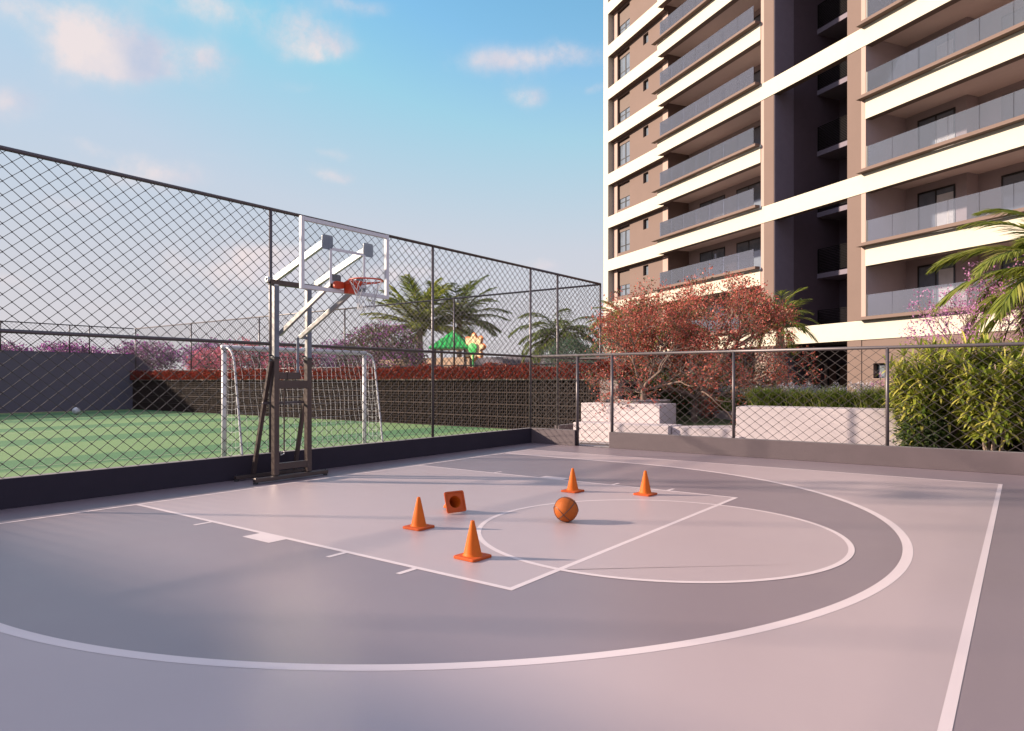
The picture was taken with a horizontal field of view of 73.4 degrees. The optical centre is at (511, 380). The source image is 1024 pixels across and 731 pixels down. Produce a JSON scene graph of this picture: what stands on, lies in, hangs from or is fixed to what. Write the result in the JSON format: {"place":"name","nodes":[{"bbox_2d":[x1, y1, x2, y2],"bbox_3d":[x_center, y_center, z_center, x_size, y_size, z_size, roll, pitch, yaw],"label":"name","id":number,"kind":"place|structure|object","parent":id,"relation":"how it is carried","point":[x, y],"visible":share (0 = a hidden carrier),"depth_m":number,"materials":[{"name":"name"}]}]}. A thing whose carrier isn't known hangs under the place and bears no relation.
{"place":"outdoors","nodes":[
{"label":"outdoors","id":0,"kind":"place"},
{"bbox_2d":[0,409,506,476],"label":"turf field","id":1,"kind":"structure","parent":0,"point":[11,449],"depth_m":18.71,"materials":[{"name":"plant"}]},
{"bbox_2d":[72,407,80,414],"bbox_3d":[-19.491,1.355,30.742,0.330,0.330,0.330,0,0,37],"label":"football","id":2,"kind":"object","parent":1,"relation":"on","point":[76,410],"visible":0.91,"depth_m":30.63,"materials":[{"name":"leather"}]},
{"bbox_2d":[6,411,486,468],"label":"field markings","id":3,"kind":"object","parent":1,"relation":"on","point":[203,451],"visible":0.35,"depth_m":19.17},
{"bbox_2d":[220,345,382,456],"bbox_3d":[-3.585,0.470,12.219,0.627,2.100,3.060,0,0,37],"label":"football goal","id":4,"kind":"object","parent":1,"relation":"on","point":[224,401],"visible":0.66,"depth_m":11.97,"materials":[{"name":"white paint"}]},
{"bbox_2d":[0,0,603,369],"label":"sky","id":5,"kind":"structure","parent":0,"point":[476,127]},
{"bbox_2d":[0,443,1023,730],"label":"court floor","id":6,"kind":"structure","parent":0,"point":[134,577],"depth_m":4.95,"materials":[{"name":"concrete"}]},
{"bbox_2d":[234,215,388,484],"bbox_3d":[-2.834,-0.338,10.126,2.463,3.715,1.572,0,0,37],"label":"basketball stand","id":7,"kind":"object","parent":6,"relation":"on","point":[357,287],"visible":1,"depth_m":10.34,"materials":[{"name":"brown metal"}]},
{"bbox_2d":[0,450,997,730],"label":"court paint","id":8,"kind":"object","parent":6,"relation":"on","point":[884,660],"visible":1,"depth_m":3.95,"materials":[{"name":"paint"}]},
{"bbox_2d":[403,497,434,530],"bbox_3d":[-0.961,1.357,7.077,0.244,0.318,0.244,0,0,36],"label":"traffic cone","id":9,"kind":"object","parent":8,"relation":"on","point":[418,523],"visible":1,"depth_m":7.03,"materials":[{"name":"plastic"}]},
{"bbox_2d":[444,490,465,512],"bbox_3d":[-0.722,1.440,7.995,0.244,0.244,0.318,-1,-19,-30],"label":"traffic cone","id":10,"kind":"object","parent":8,"relation":"on","point":[454,501],"visible":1,"depth_m":7.90,"materials":[{"name":"plastic"}]},
{"bbox_2d":[454,520,491,561],"bbox_3d":[-0.338,1.357,5.889,0.244,0.318,0.244,0,0,39],"label":"traffic cone","id":11,"kind":"object","parent":8,"relation":"on","point":[472,552],"visible":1,"depth_m":5.84,"materials":[{"name":"plastic"}]},
{"bbox_2d":[0,449,1002,730],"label":"court markings","id":12,"kind":"object","parent":8,"relation":"on","point":[954,685],"visible":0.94,"depth_m":4.34,"materials":[{"name":"paint"}]},
{"bbox_2d":[553,497,578,521],"bbox_3d":[0.580,1.386,7.388,0.264,0.268,0.271,0,0,37],"label":"basketball","id":13,"kind":"object","parent":8,"relation":"on","point":[566,509],"visible":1,"depth_m":7.30,"materials":[{"name":"rubber"}]},
{"bbox_2d":[561,468,583,492],"bbox_3d":[0.830,1.357,9.396,0.244,0.318,0.244,0,0,38],"label":"traffic cone","id":14,"kind":"object","parent":8,"relation":"on","point":[572,487],"visible":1,"depth_m":9.35,"materials":[{"name":"plastic"}]},
{"bbox_2d":[633,471,656,496],"bbox_3d":[1.775,1.357,9.141,0.244,0.318,0.244,0,0,39],"label":"traffic cone","id":15,"kind":"object","parent":8,"relation":"on","point":[645,489],"visible":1,"depth_m":9.09,"materials":[{"name":"plastic"}]},
{"bbox_2d":[541,441,843,463],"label":"pavement","id":16,"kind":"structure","parent":0,"point":[602,446],"depth_m":16.16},
{"bbox_2d":[573,402,681,441],"bbox_3d":[3.030,1.055,17.510,2.830,0.930,1.800,0,0,37],"label":"planter","id":17,"kind":"object","parent":16,"relation":"on","point":[630,422],"visible":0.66,"depth_m":17.24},
{"bbox_2d":[672,425,735,436],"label":"white low wall","id":18,"kind":"structure","parent":16,"relation":"on","point":[710,432],"depth_m":15.71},
{"bbox_2d":[729,405,901,445],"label":"white planter wall","id":19,"kind":"structure","parent":16,"relation":"on","point":[841,429],"depth_m":14.07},
{"bbox_2d":[676,415,735,425],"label":"garden lawn","id":20,"kind":"structure","parent":0,"point":[699,422],"depth_m":19.62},
{"bbox_2d":[643,368,700,419],"bbox_3d":[4.756,0.425,20.529,2.003,1.727,1.487,0,0,37],"label":"green shrub","id":21,"kind":"object","parent":20,"relation":"on","point":[680,405],"visible":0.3,"depth_m":20.26,"materials":[{"name":"green plant"}]},
{"bbox_2d":[585,267,824,417],"bbox_3d":[6.066,-0.882,21.836,7.169,5.628,7.337,0,0,37],"label":"red tree","id":22,"kind":"object","parent":20,"relation":"on","point":[740,300],"visible":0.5,"depth_m":20.97,"materials":[{"name":"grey plant"}]},
{"bbox_2d":[622,264,800,424],"bbox_3d":[5.368,-0.682,19.622,5.347,5.272,5.333,0,0,37],"label":"red tree","id":23,"kind":"object","parent":20,"relation":"on","point":[690,299],"visible":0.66,"depth_m":18.67,"materials":[{"name":"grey plant"}]},
{"bbox_2d":[689,408,735,419],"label":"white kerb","id":24,"kind":"structure","parent":20,"relation":"on","point":[721,415],"depth_m":21.06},
{"bbox_2d":[699,358,774,396],"bbox_3d":[7.944,0.210,24.328,3.412,2.013,2.123,0,0,37],"label":"green shrub","id":25,"kind":"object","parent":20,"relation":"on","point":[742,375],"visible":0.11,"depth_m":24.02,"materials":[{"name":"green plant"}]},
{"bbox_2d":[748,286,819,386],"bbox_3d":[8.919,-0.954,23.214,2.737,4.349,2.706,0,0,37],"label":"fan palm","id":26,"kind":"object","parent":20,"relation":"on","point":[802,328],"visible":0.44,"depth_m":23.00,"materials":[{"name":"green plant"}]},
{"bbox_2d":[901,255,1023,354],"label":"pink tree","id":27,"kind":"object","parent":20,"relation":"on","point":[972,307],"visible":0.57,"depth_m":14.86,"materials":[{"name":"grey plant"}]},
{"bbox_2d":[926,208,1023,351],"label":"date palm","id":28,"kind":"object","parent":20,"relation":"on","point":[1001,308],"visible":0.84,"depth_m":14.40,"materials":[{"name":"green plant"}]},
{"bbox_2d":[938,422,1021,447],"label":"planting soil","id":29,"kind":"structure","parent":20,"relation":"on","point":[1016,440],"depth_m":12.84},
{"bbox_2d":[742,383,895,407],"bbox_3d":[6.923,0.320,14.856,4.528,0.679,1.357,0,0,37],"label":"grass planting","id":30,"kind":"object","parent":29,"relation":"on","point":[875,396],"depth_m":14.96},
{"bbox_2d":[871,372,893,391],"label":"lilac flowers","id":31,"kind":"object","parent":29,"relation":"on","point":[881,382],"visible":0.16,"depth_m":14.28,"materials":[{"name":"purple plant"}]},
{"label":"planting bed","id":32,"kind":"structure","parent":20,"relation":"on","visible":0},
{"bbox_2d":[698,392,750,411],"bbox_3d":[7.334,0.667,21.911,2.838,0.806,11.319,0,0,-6],"label":"grass planting","id":33,"kind":"object","parent":32,"relation":"on","point":[726,404],"depth_m":21.29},
{"bbox_2d":[698,383,860,398],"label":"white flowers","id":34,"kind":"object","parent":32,"relation":"on","point":[795,388],"visible":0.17,"depth_m":19.69,"materials":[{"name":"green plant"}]},
{"bbox_2d":[764,381,878,396],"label":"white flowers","id":35,"kind":"object","parent":32,"relation":"on","point":[863,384],"visible":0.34,"depth_m":15.28,"materials":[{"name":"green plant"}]},
{"bbox_2d":[638,381,773,415],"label":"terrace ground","id":36,"kind":"structure","parent":0,"point":[688,397],"depth_m":23.13,"materials":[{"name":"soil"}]},
{"bbox_2d":[108,340,184,369],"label":"purple tree","id":37,"kind":"object","parent":36,"relation":"on","point":[124,348],"visible":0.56,"depth_m":41.88,"materials":[{"name":"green plant"}]},
{"bbox_2d":[178,337,242,368],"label":"purple tree","id":38,"kind":"object","parent":36,"relation":"on","point":[187,353],"visible":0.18,"depth_m":44.81,"materials":[{"name":"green plant"}]},
{"bbox_2d":[183,347,238,370],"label":"pink shrub","id":39,"kind":"object","parent":36,"relation":"on","point":[203,361],"visible":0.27,"depth_m":35.58,"materials":[{"name":"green plant"}]},
{"bbox_2d":[212,336,268,368],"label":"pink shrub","id":40,"kind":"object","parent":36,"relation":"on","point":[246,356],"visible":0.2,"depth_m":33.31,"materials":[{"name":"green plant"}]},
{"bbox_2d":[260,346,323,369],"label":"pink shrub","id":41,"kind":"object","parent":36,"relation":"on","point":[292,360],"visible":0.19,"depth_m":31.38,"materials":[{"name":"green plant"}]},
{"bbox_2d":[312,339,360,368],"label":"purple tree","id":42,"kind":"object","parent":36,"relation":"on","point":[325,359],"visible":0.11,"depth_m":46.82,"materials":[{"name":"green plant"}]},
{"bbox_2d":[324,319,428,370],"bbox_3d":[-6.239,-0.546,32.095,6.006,4.637,4.128,0,0,37],"label":"bougainvillea","id":43,"kind":"object","parent":36,"relation":"on","point":[387,343],"visible":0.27,"depth_m":31.33,"materials":[{"name":"pink plant"}]},
{"bbox_2d":[357,343,415,364],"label":"purple tree","id":44,"kind":"object","parent":36,"relation":"on","point":[384,355],"visible":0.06,"depth_m":44.99,"materials":[{"name":"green plant"}]},
{"bbox_2d":[360,274,479,361],"bbox_3d":[-4.819,-2.982,37.899,6.451,6.204,6.600,0,0,-27],"label":"coconut palm","id":45,"kind":"object","parent":36,"relation":"on","point":[414,293],"visible":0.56,"depth_m":37.25,"materials":[{"name":"green plant"}]},
{"bbox_2d":[379,357,474,367],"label":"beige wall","id":46,"kind":"structure","parent":36,"relation":"on","point":[450,359],"depth_m":39.70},
{"bbox_2d":[429,330,471,368],"bbox_3d":[-2.917,-1.232,34.004,2.023,2.503,2.023,0,0,7],"label":"playhouse","id":47,"kind":"object","parent":36,"relation":"on","point":[446,343],"visible":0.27,"depth_m":33.31,"materials":[{"name":"green plastic"}]},
{"bbox_2d":[409,275,511,356],"bbox_3d":[-3.112,-3.102,40.330,6.522,6.444,6.287,0,0,37],"label":"coconut palm","id":48,"kind":"object","parent":36,"relation":"on","point":[472,287],"visible":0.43,"depth_m":39.70,"materials":[{"name":"green plant"}]},
{"bbox_2d":[465,333,485,366],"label":"playground flower","id":49,"kind":"object","parent":36,"relation":"on","point":[470,344],"visible":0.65,"depth_m":32.76,"materials":[{"name":"beige plastic"}]},
{"bbox_2d":[508,308,601,363],"bbox_3d":[2.054,-1.550,29.262,4.009,3.340,4.016,0,0,37],"label":"date palm","id":50,"kind":"object","parent":36,"relation":"on","point":[546,335],"visible":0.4,"depth_m":28.88,"materials":[{"name":"green plant"}]},
{"bbox_2d":[539,333,589,367],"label":"teal shrub","id":51,"kind":"object","parent":36,"relation":"on","point":[571,344],"visible":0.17,"depth_m":25.45,"materials":[{"name":"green plant"}]},
{"bbox_2d":[475,354,663,378],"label":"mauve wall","id":52,"kind":"structure","parent":36,"relation":"on","point":[505,360],"depth_m":34.55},
{"bbox_2d":[580,336,640,368],"bbox_3d":[3.496,-0.720,24.092,2.365,1.919,1.902,0,0,37],"label":"teal shrub","id":53,"kind":"object","parent":36,"relation":"on","point":[602,346],"visible":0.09,"depth_m":23.94,"materials":[{"name":"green plant"}]},
{"bbox_2d":[584,297,666,371],"bbox_3d":[4.583,-1.417,27.051,3.539,3.873,3.674,0,0,37],"label":"date palm","id":54,"kind":"object","parent":36,"relation":"on","point":[603,301],"visible":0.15,"depth_m":26.99,"materials":[{"name":"green plant"}]},
{"bbox_2d":[621,356,666,380],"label":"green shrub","id":55,"kind":"object","parent":36,"relation":"on","point":[639,366],"visible":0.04,"depth_m":22.85,"materials":[{"name":"green plant"}]},
{"bbox_2d":[652,297,708,379],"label":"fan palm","id":56,"kind":"object","parent":36,"relation":"on","point":[680,326],"visible":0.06,"depth_m":23.84,"materials":[{"name":"green plant"}]},
{"bbox_3d":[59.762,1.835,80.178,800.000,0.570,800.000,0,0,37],"label":"ground","id":57,"kind":"structure","parent":0,"visible":0},
{"bbox_2d":[1,340,41,350],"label":"purple tree","id":58,"kind":"object","parent":57,"relation":"on","point":[11,346],"visible":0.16,"depth_m":36.64,"materials":[{"name":"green plant"}]},
{"bbox_2d":[33,339,108,352],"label":"purple tree","id":59,"kind":"object","parent":57,"relation":"on","point":[74,348],"visible":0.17,"depth_m":38.84,"materials":[{"name":"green plant"}]},
{"bbox_2d":[0,350,152,412],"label":"field wall","id":60,"kind":"structure","parent":57,"relation":"on","point":[30,365],"depth_m":34.02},
{"bbox_2d":[0,320,133,352],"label":"chain link fence","id":61,"kind":"object","parent":60,"relation":"on","point":[69,337],"visible":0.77,"depth_m":34.13,"materials":[{"name":"metal"}]},
{"bbox_2d":[0,428,530,509],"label":"wall","id":62,"kind":"structure","parent":57,"relation":"on","point":[31,490],"depth_m":10.06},
{"bbox_2d":[0,145,531,477],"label":"chain link fence","id":63,"kind":"object","parent":62,"relation":"on","point":[106,172],"visible":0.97,"depth_m":10.63,"materials":[{"name":"metal"}]},
{"bbox_2d":[133,378,599,428],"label":"breeze block wall","id":64,"kind":"structure","parent":57,"relation":"on","point":[152,397],"depth_m":24.55,"materials":[{"name":"concrete"}]},
{"bbox_2d":[134,284,601,375],"bbox_3d":[-8.768,-1.434,28.162,28.285,2.708,0.061,0,0,37],"label":"chain link fence","id":65,"kind":"object","parent":64,"relation":"on","point":[344,332],"visible":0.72,"depth_m":25.07,"materials":[{"name":"metal"}]},
{"bbox_2d":[531,428,575,445],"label":"wall","id":66,"kind":"structure","parent":57,"relation":"on","point":[554,436],"depth_m":16.38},
{"bbox_2d":[531,357,578,445],"bbox_3d":[1.015,0.474,16.443,1.358,2.093,0.068,0,0,37],"label":"chain link fence","id":67,"kind":"object","parent":66,"relation":"on","point":[577,401],"visible":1,"depth_m":16.25,"materials":[{"name":"metal"}]},
{"bbox_2d":[578,357,609,445],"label":"chain link gate","id":68,"kind":"structure","parent":67,"relation":"attached to","point":[607,399],"depth_m":15.78,"materials":[{"name":"metal"}]},
{"bbox_2d":[555,423,572,429],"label":"wall","id":69,"kind":"structure","parent":57,"relation":"on","point":[568,426],"depth_m":18.09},
{"bbox_2d":[531,267,600,428],"bbox_3d":[1.510,-0.636,18.290,0.061,4.312,3.459,0,0,37],"label":"chain link fence","id":70,"kind":"object","parent":69,"relation":"on","point":[557,333],"visible":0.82,"depth_m":17.92,"materials":[{"name":"metal"}]},
{"bbox_2d":[600,378,636,401],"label":"end wall","id":71,"kind":"structure","parent":57,"relation":"on","point":[615,385],"depth_m":19.47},
{"bbox_2d":[622,384,637,399],"bbox_3d":[-16.983,0.860,35.028,50.900,1.520,0.930,0,0,37],"label":"hedge planter","id":72,"kind":"object","parent":57,"relation":"on","point":[624,396],"visible":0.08,"depth_m":19.81,"materials":[{"name":"plant"}]},
{"bbox_2d":[129,359,635,379],"bbox_3d":[-8.382,-0.265,28.244,29.367,0.779,1.156,0,0,37],"label":"red hedge","id":73,"kind":"object","parent":72,"relation":"in","point":[206,374],"visible":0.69,"depth_m":24.02,"materials":[{"name":"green plant"}]},
{"bbox_2d":[618,399,669,402],"bbox_3d":[3.673,1.025,19.151,1.440,0.990,1.440,0,0,37],"label":"round planter","id":74,"kind":"object","parent":57,"relation":"on","point":[656,400],"visible":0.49,"depth_m":18.58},
{"bbox_2d":[581,281,728,420],"bbox_3d":[3.608,-0.858,18.650,4.270,4.001,4.328,0,0,37],"label":"red tree","id":75,"kind":"object","parent":74,"relation":"in","point":[679,341],"visible":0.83,"depth_m":18.53,"materials":[{"name":"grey plant"}]},
{"bbox_2d":[604,0,1023,391],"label":"apartment building","id":76,"kind":"structure","parent":57,"relation":"on","point":[852,165],"depth_m":33.27,"materials":[{"name":"paint"}]},
{"bbox_2d":[620,269,629,295],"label":"window","id":77,"kind":"structure","parent":76,"relation":"in","point":[624,275],"depth_m":47.35,"materials":[{"name":"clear glass"}]},
{"bbox_2d":[620,225,629,252],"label":"window","id":78,"kind":"structure","parent":76,"relation":"in","point":[624,232],"depth_m":47.35,"materials":[{"name":"clear glass"}]},
{"bbox_2d":[620,181,629,208],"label":"window","id":79,"kind":"structure","parent":76,"relation":"in","point":[625,188],"depth_m":47.35,"materials":[{"name":"clear glass"}]},
{"bbox_2d":[620,137,629,165],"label":"window","id":80,"kind":"structure","parent":76,"relation":"in","point":[625,144],"depth_m":47.41,"materials":[{"name":"clear glass"}]},
{"bbox_2d":[620,93,629,121],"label":"window","id":81,"kind":"structure","parent":76,"relation":"in","point":[625,101],"depth_m":47.38,"materials":[{"name":"clear glass"}]},
{"bbox_2d":[620,48,629,78],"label":"window","id":82,"kind":"structure","parent":76,"relation":"in","point":[625,57],"depth_m":47.35,"materials":[{"name":"clear glass"}]},
{"bbox_2d":[620,4,629,34],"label":"window","id":83,"kind":"structure","parent":76,"relation":"in","point":[625,14],"depth_m":47.35,"materials":[{"name":"clear glass"}]},
{"bbox_2d":[700,247,724,279],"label":"balcony door","id":84,"kind":"structure","parent":76,"relation":"in","point":[720,252],"depth_m":40.88,"materials":[{"name":"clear glass"}]},
{"bbox_2d":[700,195,724,207],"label":"balcony door","id":85,"kind":"structure","parent":76,"relation":"in","point":[722,197],"depth_m":40.86,"materials":[{"name":"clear glass"}]},
{"bbox_2d":[701,299,724,316],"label":"balcony door","id":86,"kind":"structure","parent":76,"relation":"in","point":[720,299],"depth_m":40.59,"materials":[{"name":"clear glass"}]},
{"bbox_2d":[736,237,760,272],"bbox_3d":[13.475,-6.630,37.067,0.030,2.280,4.000,0,0,-22],"label":"balcony door","id":87,"kind":"structure","parent":76,"relation":"in","point":[755,243],"depth_m":37.60,"materials":[{"name":"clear glass"}]},
{"bbox_2d":[736,181,760,215],"bbox_3d":[13.475,-9.650,37.067,0.030,2.280,4.000,0,0,-22],"label":"balcony door","id":88,"kind":"structure","parent":76,"relation":"in","point":[757,186],"depth_m":37.52,"materials":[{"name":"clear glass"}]},
{"bbox_2d":[739,125,760,155],"bbox_3d":[13.475,-12.670,37.067,0.030,2.280,4.000,0,0,-22],"label":"balcony door","id":89,"kind":"structure","parent":76,"relation":"in","point":[757,131],"depth_m":37.38,"materials":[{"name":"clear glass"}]},
{"bbox_2d":[741,69,760,95],"bbox_3d":[13.475,-15.690,37.067,0.030,2.280,4.000,0,0,-22],"label":"balcony door","id":90,"kind":"structure","parent":76,"relation":"in","point":[757,75],"depth_m":37.35,"materials":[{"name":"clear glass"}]},
{"bbox_2d":[754,13,760,27],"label":"balcony door","id":91,"kind":"structure","parent":76,"relation":"in","point":[758,18],"depth_m":37.30,"materials":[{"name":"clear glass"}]},
{"bbox_2d":[828,364,838,388],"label":"door","id":92,"kind":"structure","parent":76,"relation":"in","point":[834,367],"depth_m":33.80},
{"bbox_2d":[839,363,846,390],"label":"door","id":93,"kind":"structure","parent":76,"relation":"in","point":[842,372],"depth_m":33.24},
{"bbox_2d":[877,363,884,377],"bbox_3d":[15.028,-0.390,27.659,0.050,0.610,0.720,0,0,-22],"label":"window","id":94,"kind":"structure","parent":76,"relation":"in","point":[882,364],"depth_m":27.86,"materials":[{"name":"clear glass"}]},
{"bbox_2d":[917,260,954,314],"bbox_3d":[17.180,-3.610,27.840,0.029,2.280,1.600,0,0,-22],"label":"balcony door","id":95,"kind":"structure","parent":76,"relation":"in","point":[945,275],"depth_m":27.90,"materials":[{"name":"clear glass"}]},
{"bbox_2d":[917,184,954,235],"bbox_3d":[17.180,-6.630,27.840,0.029,2.280,1.600,0,0,-22],"label":"balcony door","id":96,"kind":"structure","parent":76,"relation":"in","point":[930,213],"depth_m":27.80,"materials":[{"name":"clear glass"}]},
{"bbox_2d":[917,107,954,155],"bbox_3d":[17.180,-9.650,27.840,0.029,2.280,1.600,0,0,-22],"label":"balcony door","id":97,"kind":"structure","parent":76,"relation":"in","point":[940,130],"depth_m":27.80,"materials":[{"name":"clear glass"}]},
{"bbox_2d":[917,31,954,76],"bbox_3d":[17.180,-12.670,27.840,0.029,2.280,1.600,0,0,-22],"label":"balcony door","id":98,"kind":"structure","parent":76,"relation":"in","point":[943,46],"depth_m":27.80,"materials":[{"name":"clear glass"}]},
{"bbox_2d":[1001,255,1023,296],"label":"balcony door","id":99,"kind":"structure","parent":76,"relation":"in","point":[1004,264],"depth_m":25.76,"materials":[{"name":"glass"}]},
{"bbox_2d":[1001,170,1023,217],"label":"balcony door","id":100,"kind":"structure","parent":76,"relation":"in","point":[1012,184],"depth_m":25.73,"materials":[{"name":"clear glass"}]},
{"bbox_2d":[1001,88,1023,121],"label":"balcony railing","id":101,"kind":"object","parent":76,"relation":"in","point":[1012,104],"depth_m":25.73,"materials":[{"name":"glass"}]},
{"bbox_2d":[1001,6,1023,37],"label":"balcony railing","id":102,"kind":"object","parent":76,"relation":"in","point":[1015,17],"depth_m":25.73,"materials":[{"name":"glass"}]},
{"bbox_2d":[609,432,1023,474],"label":"wall","id":103,"kind":"structure","parent":57,"relation":"on","point":[988,461],"depth_m":12.69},
{"bbox_2d":[531,342,1023,451],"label":"chain link fence","id":104,"kind":"object","parent":103,"relation":"on","point":[825,349],"visible":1,"depth_m":12.97,"materials":[{"name":"metal"}]},
{"bbox_2d":[919,444,1022,473],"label":"bush bed","id":105,"kind":"object","parent":57,"relation":"on","point":[1018,450],"depth_m":12.45,"materials":[{"name":"plant"}]},
{"bbox_2d":[875,343,965,447],"bbox_3d":[7.595,0.361,12.722,1.599,2.124,1.739,0,0,37],"label":"yellow edged bush","id":106,"kind":"object","parent":105,"relation":"on","point":[919,386],"visible":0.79,"depth_m":12.37,"materials":[{"name":"green plant"}]},
{"bbox_2d":[892,402,951,447],"bbox_3d":[7.456,0.826,12.464,0.998,1.109,1.065,0,0,37],"label":"green shrub","id":107,"kind":"object","parent":105,"relation":"on","point":[917,437],"visible":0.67,"depth_m":12.34,"materials":[{"name":"green plant"}]},
{"bbox_2d":[910,329,1005,450],"bbox_3d":[8.170,0.268,12.698,1.663,2.382,1.641,0,0,37],"label":"yellow edged bush","id":108,"kind":"object","parent":105,"relation":"on","point":[957,444],"visible":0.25,"depth_m":12.37,"materials":[{"name":"green plant"}]},
{"bbox_2d":[940,340,1023,450],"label":"yellow edged bush","id":109,"kind":"object","parent":105,"relation":"on","point":[982,418],"visible":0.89,"depth_m":11.64,"materials":[{"name":"green plant"}]},
{"bbox_2d":[946,331,1023,450],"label":"yellow edged bush","id":110,"kind":"object","parent":105,"relation":"on","point":[999,438],"visible":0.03,"depth_m":12.39,"materials":[{"name":"green plant"}]},
{"bbox_2d":[973,334,1023,451],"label":"yellow edged bush","id":111,"kind":"object","parent":105,"relation":"on","point":[998,354],"visible":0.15,"depth_m":12.03,"materials":[{"name":"green plant"}]},
{"bbox_2d":[1003,337,1023,446],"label":"yellow edged bush","id":112,"kind":"object","parent":105,"relation":"on","point":[1014,358],"visible":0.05,"depth_m":12.45,"materials":[{"name":"green plant"}]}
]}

